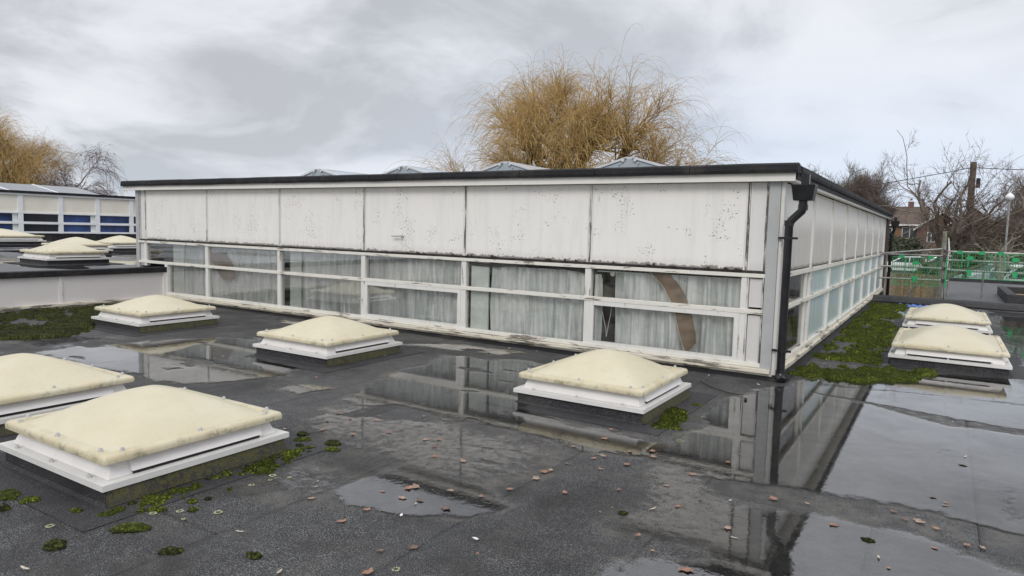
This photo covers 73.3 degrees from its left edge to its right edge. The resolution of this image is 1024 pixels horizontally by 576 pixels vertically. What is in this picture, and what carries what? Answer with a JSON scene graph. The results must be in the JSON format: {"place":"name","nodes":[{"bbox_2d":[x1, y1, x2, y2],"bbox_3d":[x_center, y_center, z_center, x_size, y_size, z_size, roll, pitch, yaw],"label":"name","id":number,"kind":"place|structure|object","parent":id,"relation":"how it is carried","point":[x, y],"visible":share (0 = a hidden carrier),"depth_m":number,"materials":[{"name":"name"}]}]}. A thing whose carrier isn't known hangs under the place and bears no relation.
{"place":"outdoors","nodes":[
{"label":"outdoors","id":0,"kind":"place"},
{"bbox_2d":[0,189,135,240],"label":"school wing","id":1,"kind":"structure","parent":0,"point":[52,216],"depth_m":29.10,"materials":[{"name":"paint"}]},
{"bbox_2d":[0,223,12,229],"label":"window pane","id":2,"kind":"structure","parent":1,"relation":"in","point":[2,226],"depth_m":27.28,"materials":[{"name":"blue glass"}]},
{"bbox_2d":[0,213,17,220],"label":"window pane","id":3,"kind":"structure","parent":1,"relation":"in","point":[3,216],"depth_m":27.25,"materials":[{"name":"blue glass"}]},
{"bbox_2d":[23,213,57,221],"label":"window pane","id":4,"kind":"structure","parent":1,"relation":"in","point":[27,217],"depth_m":28.28,"materials":[{"name":"black glass"}]},
{"bbox_2d":[24,224,57,231],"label":"window pane","id":5,"kind":"structure","parent":1,"relation":"in","point":[27,227],"depth_m":28.36,"materials":[{"name":"black glass"}]},
{"bbox_2d":[0,183,98,194],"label":"pitched rooflight","id":6,"kind":"object","parent":1,"relation":"on","point":[28,187],"visible":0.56,"depth_m":30.85,"materials":[{"name":"white plastic"}]},
{"bbox_2d":[63,215,90,222],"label":"window pane","id":7,"kind":"structure","parent":1,"relation":"in","point":[66,218],"depth_m":29.48,"materials":[{"name":"blue glass"}]},
{"bbox_2d":[64,225,90,231],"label":"window pane","id":8,"kind":"structure","parent":1,"relation":"in","point":[67,228],"depth_m":29.51,"materials":[{"name":"blue glass"}]},
{"bbox_2d":[100,216,128,223],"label":"window pane","id":9,"kind":"structure","parent":1,"relation":"in","point":[103,219],"depth_m":30.80,"materials":[{"name":"blue glass"}]},
{"bbox_2d":[100,225,128,231],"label":"window pane","id":10,"kind":"structure","parent":1,"relation":"in","point":[103,228],"depth_m":30.78,"materials":[{"name":"blue glass"}]},
{"bbox_2d":[0,0,1023,219],"label":"sky","id":11,"kind":"structure","parent":0,"point":[179,89],"materials":[{"name":"grey"}]},
{"bbox_2d":[890,270,933,297],"bbox_3d":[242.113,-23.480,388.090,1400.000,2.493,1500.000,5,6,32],"label":"ground","id":12,"kind":"structure","parent":0,"point":[900,271],"depth_m":50.38,"materials":[{"name":"brown plant"}]},
{"bbox_2d":[0,97,89,186],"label":"willow tree","id":13,"kind":"object","parent":12,"relation":"on","point":[24,158],"visible":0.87,"depth_m":52.60,"materials":[{"name":"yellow plant"}]},
{"bbox_2d":[24,141,127,195],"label":"birch tree","id":14,"kind":"object","parent":12,"relation":"on","point":[66,184],"visible":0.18,"depth_m":57.58,"materials":[{"name":"brown plant"}]},
{"bbox_2d":[0,241,166,312],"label":"raised flat roof","id":15,"kind":"structure","parent":12,"relation":"on","point":[26,287],"depth_m":12.63,"materials":[{"name":"paint"}]},
{"bbox_2d":[0,229,45,244],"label":"domed skylight","id":16,"kind":"object","parent":15,"relation":"on","point":[10,237],"visible":0.97,"depth_m":20.85,"materials":[{"name":"plastic"}]},
{"bbox_2d":[3,242,122,265],"bbox_3d":[-9.588,-0.756,14.746,1.670,0.474,1.670,5,6,32],"label":"domed skylight","id":17,"kind":"object","parent":15,"relation":"on","point":[63,254],"visible":1,"depth_m":14.38,"materials":[{"name":"plastic"}]},
{"bbox_2d":[41,237,124,254],"bbox_3d":[-11.815,-1.149,18.664,1.670,0.474,1.670,5,6,32],"label":"domed skylight","id":18,"kind":"object","parent":15,"relation":"on","point":[89,243],"visible":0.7,"depth_m":18.52,"materials":[{"name":"plastic"}]},
{"bbox_2d":[96,235,135,251],"bbox_3d":[-12.079,-1.382,21.241,1.670,0.484,1.670,5,6,32],"label":"domed skylight","id":19,"kind":"object","parent":15,"relation":"on","point":[120,243],"visible":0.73,"depth_m":20.80,"materials":[{"name":"plastic"}]},
{"bbox_2d":[120,162,893,376],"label":"flat roofed hall","id":20,"kind":"structure","parent":12,"relation":"on","point":[321,246],"depth_m":9.93,"materials":[{"name":"white painted panels"},{"name":"glass"}]},
{"bbox_2d":[148,243,204,264],"bbox_3d":[-6.647,-0.685,13.628,1.966,0.360,0.006,5,6,32],"label":"window pane","id":21,"kind":"structure","parent":20,"relation":"in","point":[191,254],"depth_m":13.62,"materials":[{"name":"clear glass"}]},
{"bbox_2d":[170,265,205,295],"bbox_3d":[-6.340,-0.154,13.471,1.208,0.550,0.006,5,6,32],"label":"window pane","id":22,"kind":"structure","parent":20,"relation":"in","point":[184,279],"depth_m":13.48,"materials":[{"name":"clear glass"}]},
{"bbox_2d":[210,246,276,270],"bbox_3d":[-4.908,-0.547,12.543,1.976,0.360,0.006,5,6,32],"label":"window pane","id":23,"kind":"structure","parent":20,"relation":"in","point":[263,259],"depth_m":12.53,"materials":[{"name":"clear glass"}]},
{"bbox_2d":[210,268,276,304],"bbox_3d":[-4.921,-0.041,12.586,1.976,0.550,0.006,5,6,32],"label":"window pane","id":24,"kind":"structure","parent":20,"relation":"in","point":[258,287],"depth_m":12.57,"materials":[{"name":"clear glass"}]},
{"bbox_2d":[282,251,360,276],"bbox_3d":[-3.189,-0.411,11.471,1.916,0.360,0.006,5,6,32],"label":"window pane","id":25,"kind":"structure","parent":20,"relation":"in","point":[292,261],"depth_m":11.46,"materials":[{"name":"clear glass"}]},
{"bbox_2d":[282,274,360,314],"bbox_3d":[-3.202,0.095,11.514,1.916,0.550,0.006,5,6,32],"label":"window pane","id":26,"kind":"structure","parent":20,"relation":"in","point":[327,294],"depth_m":11.50,"materials":[{"name":"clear glass"}]},
{"bbox_2d":[300,169,362,175],"bbox_3d":[-2.398,-2.050,14.804,2.040,0.625,4.665,5,6,32],"label":"ridge rooflight","id":27,"kind":"object","parent":20,"relation":"on","point":[317,172],"visible":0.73,"depth_m":12.90,"materials":[{"name":"plastic"}]},
{"bbox_2d":[367,255,411,281],"bbox_3d":[-1.509,-0.277,10.423,1.886,0.360,0.006,5,6,32],"label":"window pane","id":28,"kind":"structure","parent":20,"relation":"in","point":[378,267],"depth_m":10.71,"materials":[{"name":"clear glass"}]},
{"bbox_2d":[382,166,448,173],"bbox_3d":[-0.620,-1.909,13.695,2.040,0.625,4.665,5,6,32],"label":"ridge rooflight","id":29,"kind":"object","parent":20,"relation":"on","point":[405,169],"visible":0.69,"depth_m":11.77,"materials":[{"name":"plastic"}]},
{"bbox_2d":[403,258,460,323],"bbox_3d":[-1.478,0.088,10.536,1.914,1.110,0.176,5,6,32],"label":"curtain","id":30,"kind":"object","parent":20,"relation":"hanging from","point":[438,306],"visible":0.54,"depth_m":10.38,"materials":[{"name":"grey fabric"}]},
{"bbox_2d":[470,262,489,329],"bbox_3d":[-0.458,0.177,9.864,0.300,1.100,0.030,5,6,32],"label":"end board","id":31,"kind":"object","parent":20,"relation":"attached to","point":[480,276],"visible":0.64,"depth_m":9.84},
{"bbox_2d":[479,161,547,170],"bbox_3d":[1.116,-1.776,12.612,2.040,0.635,4.665,5,6,32],"label":"ridge rooflight","id":32,"kind":"object","parent":20,"relation":"on","point":[505,165],"visible":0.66,"depth_m":10.67,"materials":[{"name":"plastic"}]},
{"bbox_2d":[470,262,596,273],"bbox_3d":[0.250,-0.299,9.404,1.960,0.113,0.080,5,6,32],"label":"sagging ceiling strip","id":33,"kind":"object","parent":20,"relation":"attached to","point":[577,269],"visible":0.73,"depth_m":9.47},
{"bbox_2d":[490,267,584,340],"bbox_3d":[0.353,0.259,9.395,1.524,1.060,0.137,5,6,32],"label":"curtain","id":34,"kind":"object","parent":20,"relation":"hanging from","point":[555,317],"visible":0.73,"depth_m":9.41,"materials":[{"name":"grey fabric"}]},
{"bbox_2d":[594,274,601,340],"bbox_3d":[1.099,0.335,8.907,0.146,1.030,0.067,1,5,-4],"label":"curtain","id":35,"kind":"object","parent":20,"relation":"hanging from","point":[598,308],"visible":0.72,"depth_m":8.89,"materials":[{"name":"grey fabric"}]},
{"bbox_2d":[597,270,648,273],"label":"white ceiling trim","id":36,"kind":"structure","parent":20,"relation":"attached to","point":[621,272],"depth_m":8.68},
{"bbox_2d":[595,157,665,167],"bbox_3d":[2.851,-1.641,11.529,2.040,0.640,4.665,5,6,32],"label":"ridge rooflight","id":37,"kind":"object","parent":20,"relation":"on","point":[630,162],"visible":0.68,"depth_m":9.57,"materials":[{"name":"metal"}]},
{"bbox_2d":[603,269,673,341],"bbox_3d":[1.715,0.529,9.699,1.000,1.780,0.340,5,6,32],"label":"shelf unit","id":38,"kind":"object","parent":20,"relation":"in","point":[609,282],"visible":0.09,"depth_m":10.01,"materials":[{"name":"metal"}]},
{"bbox_2d":[650,272,695,350],"bbox_3d":[1.936,0.286,8.321,0.613,0.930,0.022,5,6,32],"label":"fallen ceiling board","id":39,"kind":"object","parent":20,"relation":"attached to","point":[670,285],"visible":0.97,"depth_m":8.26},
{"bbox_2d":[615,271,740,355],"bbox_3d":[2.004,0.379,8.374,1.633,1.080,0.176,5,6,32],"label":"curtain","id":40,"kind":"object","parent":20,"relation":"hanging from","point":[659,329],"visible":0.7,"depth_m":8.36,"materials":[{"name":"grey fabric"}]},
{"bbox_2d":[786,303,801,353],"bbox_3d":[3.521,0.501,8.643,0.006,0.570,1.860,5,6,32],"label":"window pane","id":41,"kind":"structure","parent":20,"relation":"in","point":[794,313],"depth_m":8.76,"materials":[{"name":"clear glass"}]},
{"bbox_2d":[772,174,817,382],"bbox_3d":[3.032,-0.075,7.432,0.364,2.282,0.199,5,6,32],"label":"downpipe","id":42,"kind":"object","parent":20,"relation":"attached to","point":[804,192],"visible":0.99,"depth_m":7.43,"materials":[{"name":"black plastic"}]},
{"bbox_2d":[789,273,803,301],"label":"window pane","id":43,"kind":"structure","parent":20,"relation":"in","point":[796,282],"depth_m":8.71,"materials":[{"name":"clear glass"}]},
{"bbox_2d":[808,293,825,337],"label":"window pane","id":44,"kind":"structure","parent":20,"relation":"in","point":[817,304],"depth_m":10.28,"materials":[{"name":"clear glass"}]},
{"bbox_2d":[811,268,827,293],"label":"window pane","id":45,"kind":"structure","parent":20,"relation":"in","point":[819,277],"depth_m":10.24,"materials":[{"name":"clear glass"}]},
{"bbox_2d":[827,286,840,323],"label":"window pane","id":46,"kind":"structure","parent":20,"relation":"in","point":[834,295],"depth_m":11.88,"materials":[{"name":"clear glass"}]},
{"bbox_2d":[830,264,842,285],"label":"window pane","id":47,"kind":"structure","parent":20,"relation":"in","point":[836,271],"depth_m":11.83,"materials":[{"name":"clear glass"}]},
{"bbox_2d":[842,281,852,313],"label":"window pane","id":48,"kind":"structure","parent":20,"relation":"in","point":[847,290],"depth_m":13.46,"materials":[{"name":"clear glass"}]},
{"bbox_2d":[844,262,853,279],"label":"window pane","id":49,"kind":"structure","parent":20,"relation":"in","point":[848,273],"depth_m":13.43,"materials":[{"name":"clear glass"}]},
{"bbox_2d":[853,277,861,305],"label":"window pane","id":50,"kind":"structure","parent":20,"relation":"in","point":[857,287],"depth_m":15.05,"materials":[{"name":"clear glass"}]},
{"bbox_2d":[855,260,862,275],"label":"window pane","id":51,"kind":"structure","parent":20,"relation":"in","point":[859,264],"depth_m":15.01,"materials":[{"name":"clear glass"}]},
{"bbox_2d":[862,274,868,298],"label":"window pane","id":52,"kind":"structure","parent":20,"relation":"in","point":[866,278],"depth_m":16.64,"materials":[{"name":"clear glass"}]},
{"bbox_2d":[864,258,869,271],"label":"window pane","id":53,"kind":"structure","parent":20,"relation":"in","point":[867,261],"depth_m":16.59,"materials":[{"name":"clear glass"}]},
{"bbox_2d":[870,271,875,293],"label":"window pane","id":54,"kind":"structure","parent":20,"relation":"in","point":[872,283],"depth_m":18.22,"materials":[{"name":"clear glass"}]},
{"bbox_2d":[886,217,899,294],"bbox_3d":[11.601,-0.718,21.050,0.304,2.882,0.199,5,6,32],"label":"downpipe","id":55,"kind":"object","parent":20,"relation":"attached to","point":[895,223],"visible":0.7,"depth_m":21.00,"materials":[{"name":"black plastic"}]},
{"bbox_2d":[0,294,1023,575],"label":"flat roof","id":56,"kind":"structure","parent":12,"relation":"on","point":[860,470],"depth_m":4.35,"materials":[{"name":"asphalt"}]},
{"bbox_2d":[0,491,11,511],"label":"moss mat","id":57,"kind":"object","parent":56,"relation":"on","point":[4,507],"visible":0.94,"depth_m":3.74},
{"bbox_2d":[0,488,20,499],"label":"moss cushion","id":58,"kind":"object","parent":56,"relation":"on","point":[12,494],"visible":1,"depth_m":3.91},
{"bbox_2d":[42,538,66,550],"bbox_3d":[-2.232,1.245,3.357,0.103,0.027,0.126,-1,6,-28],"label":"moss cushion","id":59,"kind":"object","parent":56,"relation":"on","point":[55,544],"visible":1,"depth_m":3.33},
{"bbox_2d":[0,302,117,340],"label":"moss mat","id":60,"kind":"object","parent":56,"relation":"on","point":[78,321],"visible":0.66,"depth_m":10.14,"materials":[{"name":"plant"}]},
{"bbox_2d":[0,353,134,442],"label":"domed skylight","id":61,"kind":"object","parent":56,"relation":"on","point":[31,384],"visible":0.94,"depth_m":5.38,"materials":[{"name":"plastic"}]},
{"bbox_2d":[109,522,151,533],"bbox_3d":[-1.971,1.233,3.563,0.204,0.030,0.118,1,5,-8],"label":"moss cushion","id":62,"kind":"object","parent":56,"relation":"on","point":[129,527],"visible":1,"depth_m":3.54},
{"bbox_2d":[24,335,284,381],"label":"puddle","id":63,"kind":"object","parent":56,"relation":"on","point":[97,357],"visible":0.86,"depth_m":8.17,"materials":[{"name":"liquid"}]},
{"bbox_2d":[147,506,167,511],"bbox_3d":[-1.964,1.217,3.798,0.120,0.021,0.063,1,5,-2],"label":"moss cushion","id":64,"kind":"object","parent":56,"relation":"on","point":[156,509],"visible":1,"depth_m":3.79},
{"bbox_2d":[0,385,325,532],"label":"domed skylight","id":65,"kind":"object","parent":56,"relation":"on","point":[92,458],"visible":1,"depth_m":4.22,"materials":[{"name":"plastic"}]},
{"bbox_2d":[19,496,40,503],"bbox_3d":[-2.712,1.189,3.877,0.125,0.026,0.092,1,5,-10],"label":"moss cushion","id":66,"kind":"object","parent":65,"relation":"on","point":[28,499],"visible":1,"depth_m":3.86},
{"bbox_2d":[96,510,115,516],"bbox_3d":[-2.190,1.218,3.719,0.096,0.022,0.076,-1,5,-26],"label":"moss cushion","id":67,"kind":"object","parent":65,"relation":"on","point":[107,513],"visible":1,"depth_m":3.70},
{"bbox_2d":[111,506,125,512],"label":"moss cushion","id":68,"kind":"object","parent":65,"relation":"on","point":[118,509],"visible":0.99,"depth_m":3.77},
{"bbox_2d":[91,295,236,336],"bbox_3d":[-5.425,0.339,10.492,1.670,0.474,1.670,5,6,32],"label":"domed skylight","id":69,"kind":"object","parent":56,"relation":"on","point":[149,315],"visible":1,"depth_m":10.10,"materials":[{"name":"plastic"}]},
{"bbox_2d":[157,546,184,554],"bbox_3d":[-1.650,1.265,3.323,0.127,0.022,0.079,2,5,3],"label":"moss cushion","id":70,"kind":"object","parent":56,"relation":"on","point":[171,550],"visible":1,"depth_m":3.31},
{"bbox_2d":[180,450,302,498],"bbox_3d":[-1.652,1.165,4.342,0.257,0.061,0.937,5,6,32],"label":"moss mat","id":71,"kind":"object","parent":56,"relation":"on","point":[266,467],"visible":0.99,"depth_m":4.41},
{"bbox_2d":[246,551,262,559],"bbox_3d":[-1.239,1.280,3.301,0.105,0.019,0.058,5,6,32],"label":"moss cushion","id":72,"kind":"object","parent":56,"relation":"on","point":[256,555],"visible":1,"depth_m":3.29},
{"bbox_2d":[293,437,310,441],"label":"moss cushion","id":73,"kind":"object","parent":56,"relation":"on","point":[298,439],"visible":1,"depth_m":5.07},
{"bbox_2d":[234,316,423,372],"bbox_3d":[-2.263,0.585,8.519,1.670,0.484,1.670,5,6,32],"label":"domed skylight","id":74,"kind":"object","parent":56,"relation":"on","point":[326,344],"visible":1,"depth_m":8.12,"materials":[{"name":"plastic"}]},
{"bbox_2d":[324,439,340,445],"bbox_3d":[-1.303,1.126,5.024,0.150,0.028,0.110,5,6,32],"label":"moss cushion","id":75,"kind":"object","parent":56,"relation":"on","point":[330,442],"visible":1,"depth_m":5.00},
{"bbox_2d":[402,344,523,354],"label":"puddle","id":76,"kind":"object","parent":56,"relation":"on","point":[464,346],"visible":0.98,"depth_m":9.15,"materials":[{"name":"liquid"}]},
{"bbox_2d":[483,349,716,435],"bbox_3d":[0.891,0.828,6.551,1.670,0.499,1.670,5,6,32],"label":"domed skylight","id":77,"kind":"object","parent":56,"relation":"on","point":[611,388],"visible":1,"depth_m":6.14,"materials":[{"name":"plastic"}]},
{"bbox_2d":[651,405,688,429],"bbox_3d":[1.386,1.106,5.944,0.281,0.062,0.800,3,5,21],"label":"moss mat","id":78,"kind":"object","parent":56,"relation":"on","point":[671,417],"visible":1,"depth_m":5.84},
{"bbox_2d":[390,310,1023,433],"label":"puddle","id":79,"kind":"object","parent":56,"relation":"on","point":[1010,390],"visible":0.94,"depth_m":7.45,"materials":[{"name":"liquid"}]},
{"bbox_2d":[787,302,937,383],"bbox_3d":[6.598,0.708,12.040,1.554,0.086,10.709,5,6,32],"label":"moss mat","id":80,"kind":"object","parent":56,"relation":"on","point":[862,351],"visible":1,"depth_m":9.23,"materials":[{"name":"plant"}]},
{"bbox_2d":[860,537,875,543],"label":"moss cushion","id":81,"kind":"object","parent":56,"relation":"on","point":[867,540],"visible":1,"depth_m":3.63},
{"bbox_2d":[868,325,1023,379],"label":"domed skylight","id":82,"kind":"object","parent":56,"relation":"on","point":[951,349],"visible":0.99,"depth_m":8.58,"materials":[{"name":"plastic"}]},
{"bbox_2d":[893,303,1007,342],"bbox_3d":[7.795,0.520,12.335,1.690,0.484,2.260,5,6,32],"label":"domed skylight","id":83,"kind":"object","parent":56,"relation":"on","point":[948,314],"visible":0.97,"depth_m":11.80,"materials":[{"name":"plastic"}]},
{"bbox_2d":[384,23,752,171],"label":"willow tree","id":84,"kind":"object","parent":12,"relation":"on","point":[588,137],"visible":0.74,"depth_m":40.52,"materials":[{"name":"yellow plant"}]},
{"bbox_2d":[808,154,874,195],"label":"round bare tree","id":85,"kind":"object","parent":12,"relation":"on","point":[846,182],"visible":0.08,"depth_m":68.22,"materials":[{"name":"brown plant"}]},
{"bbox_2d":[839,158,909,226],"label":"round bare tree","id":86,"kind":"object","parent":12,"relation":"on","point":[879,191],"visible":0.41,"depth_m":66.50,"materials":[{"name":"brown plant"}]},
{"bbox_2d":[887,232,925,259],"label":"evergreen bush","id":87,"kind":"object","parent":12,"relation":"on","point":[896,246],"visible":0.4,"depth_m":63.76,"materials":[{"name":"green plant"}]},
{"bbox_2d":[887,256,929,270],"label":"parked car","id":88,"kind":"object","parent":12,"relation":"on","point":[896,262],"visible":0.2,"depth_m":56.73,"materials":[{"name":"white paint"}]},
{"bbox_2d":[888,198,929,253],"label":"brick house","id":89,"kind":"structure","parent":12,"relation":"on","point":[901,229],"depth_m":81.03,"materials":[{"name":"brown brick"}]},
{"bbox_2d":[901,227,916,238],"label":"window","id":90,"kind":"structure","parent":89,"relation":"in","point":[904,229],"depth_m":80.43,"materials":[{"name":"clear glass"}]},
{"bbox_2d":[885,272,937,297],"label":"board fence","id":91,"kind":"object","parent":12,"relation":"on","point":[902,290],"visible":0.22,"depth_m":43.34,"materials":[{"name":"beige wood"}]},
{"bbox_2d":[901,226,940,278],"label":"bare tree","id":92,"kind":"object","parent":12,"relation":"on","point":[925,253],"visible":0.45,"depth_m":51.30,"materials":[{"name":"brown plant"}]},
{"bbox_2d":[913,213,949,252],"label":"brick house","id":93,"kind":"structure","parent":12,"relation":"on","point":[920,232],"depth_m":75.12,"materials":[{"name":"brown brick"}]},
{"bbox_2d":[909,260,962,284],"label":"shrub","id":94,"kind":"object","parent":12,"relation":"on","point":[927,270],"visible":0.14,"depth_m":50.98,"materials":[{"name":"green plant"}]},
{"bbox_2d":[861,129,1023,298],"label":"bare tree","id":95,"kind":"object","parent":12,"relation":"on","point":[953,225],"visible":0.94,"depth_m":35.76,"materials":[{"name":"brown plant"}]},
{"bbox_2d":[937,231,949,298],"bbox_3d":[17.009,0.146,27.188,0.335,4.752,0.200,5,6,32],"label":"gate post","id":96,"kind":"object","parent":12,"relation":"on","point":[944,238],"visible":0.47,"depth_m":27.05,"materials":[{"name":"grey wood"}]},
{"bbox_2d":[962,162,980,277],"bbox_3d":[24.338,-2.477,36.596,0.535,8.351,0.339,5,6,32],"label":"telegraph pole","id":97,"kind":"object","parent":12,"relation":"on","point":[971,195],"visible":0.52,"depth_m":36.30,"materials":[{"name":"brown wood"}]},
{"bbox_2d":[921,167,1023,264],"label":"bare tree","id":98,"kind":"object","parent":12,"relation":"on","point":[1020,228],"visible":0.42,"depth_m":36.69,"materials":[{"name":"brown plant"}]},
{"bbox_2d":[943,277,1023,302],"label":"flat roof","id":99,"kind":"structure","parent":12,"relation":"on","point":[964,289],"depth_m":21.67,"materials":[{"name":"grey fabric"}]},
{"bbox_2d":[877,246,1023,298],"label":"scaffold","id":100,"kind":"object","parent":99,"relation":"on","point":[944,255],"visible":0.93,"depth_m":18.34,"materials":[{"name":"metal"}]},
{"bbox_2d":[891,255,939,286],"bbox_3d":[10.937,-0.476,18.656,1.116,0.828,0.028,5,6,32],"label":"guard panel","id":101,"kind":"object","parent":100,"relation":"attached to","point":[915,263],"visible":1,"depth_m":18.66,"materials":[{"name":"green plastic"}]},
{"bbox_2d":[951,251,988,279],"bbox_3d":[11.975,-0.604,17.994,0.796,0.728,0.028,5,6,32],"label":"guard panel","id":102,"kind":"object","parent":100,"relation":"attached to","point":[969,272],"visible":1,"depth_m":17.99,"materials":[{"name":"green plastic"}]},
{"bbox_2d":[989,252,1023,281],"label":"guard panel","id":103,"kind":"object","parent":100,"relation":"attached to","point":[1015,274],"visible":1,"depth_m":17.57,"materials":[{"name":"green plastic"}]},
{"bbox_2d":[997,286,1023,303],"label":"roof hatch upstand","id":104,"kind":"object","parent":99,"relation":"on","point":[1012,295],"visible":0.85,"depth_m":17.49,"materials":[{"name":"fabric"}]},
{"bbox_2d":[955,263,1022,278],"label":"parked car","id":105,"kind":"object","parent":12,"relation":"on","point":[986,274],"visible":0.08,"depth_m":42.19,"materials":[{"name":"silver metal"}]},
{"bbox_2d":[955,228,1023,269],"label":"ivy hedge","id":106,"kind":"object","parent":12,"relation":"on","point":[982,257],"visible":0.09,"depth_m":55.31,"materials":[{"name":"green plant"}]},
{"bbox_2d":[956,212,1023,279],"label":"bare tree","id":107,"kind":"object","parent":12,"relation":"on","point":[1001,249],"visible":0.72,"depth_m":33.53,"materials":[{"name":"brown plant"}]},
{"bbox_2d":[962,212,1022,246],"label":"bare tree","id":108,"kind":"object","parent":12,"relation":"on","point":[995,227],"visible":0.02,"depth_m":58.15,"materials":[{"name":"brown plant"}]},
{"bbox_2d":[991,175,1023,239],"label":"bare tree","id":109,"kind":"object","parent":12,"relation":"on","point":[1018,208],"visible":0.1,"depth_m":53.14,"materials":[{"name":"brown plant"}]},
{"bbox_2d":[1001,192,1014,279],"bbox_3d":[20.397,-0.725,28.546,0.320,6.430,0.328,5,6,32],"label":"lamp post","id":110,"kind":"object","parent":12,"relation":"on","point":[1009,197],"visible":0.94,"depth_m":28.34,"materials":[{"name":"grey metal"}]},
{"bbox_2d":[1004,264,1023,280],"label":"parked van","id":111,"kind":"object","parent":12,"relation":"on","point":[1020,278],"visible":0.12,"depth_m":41.15,"materials":[{"name":"white paint"}]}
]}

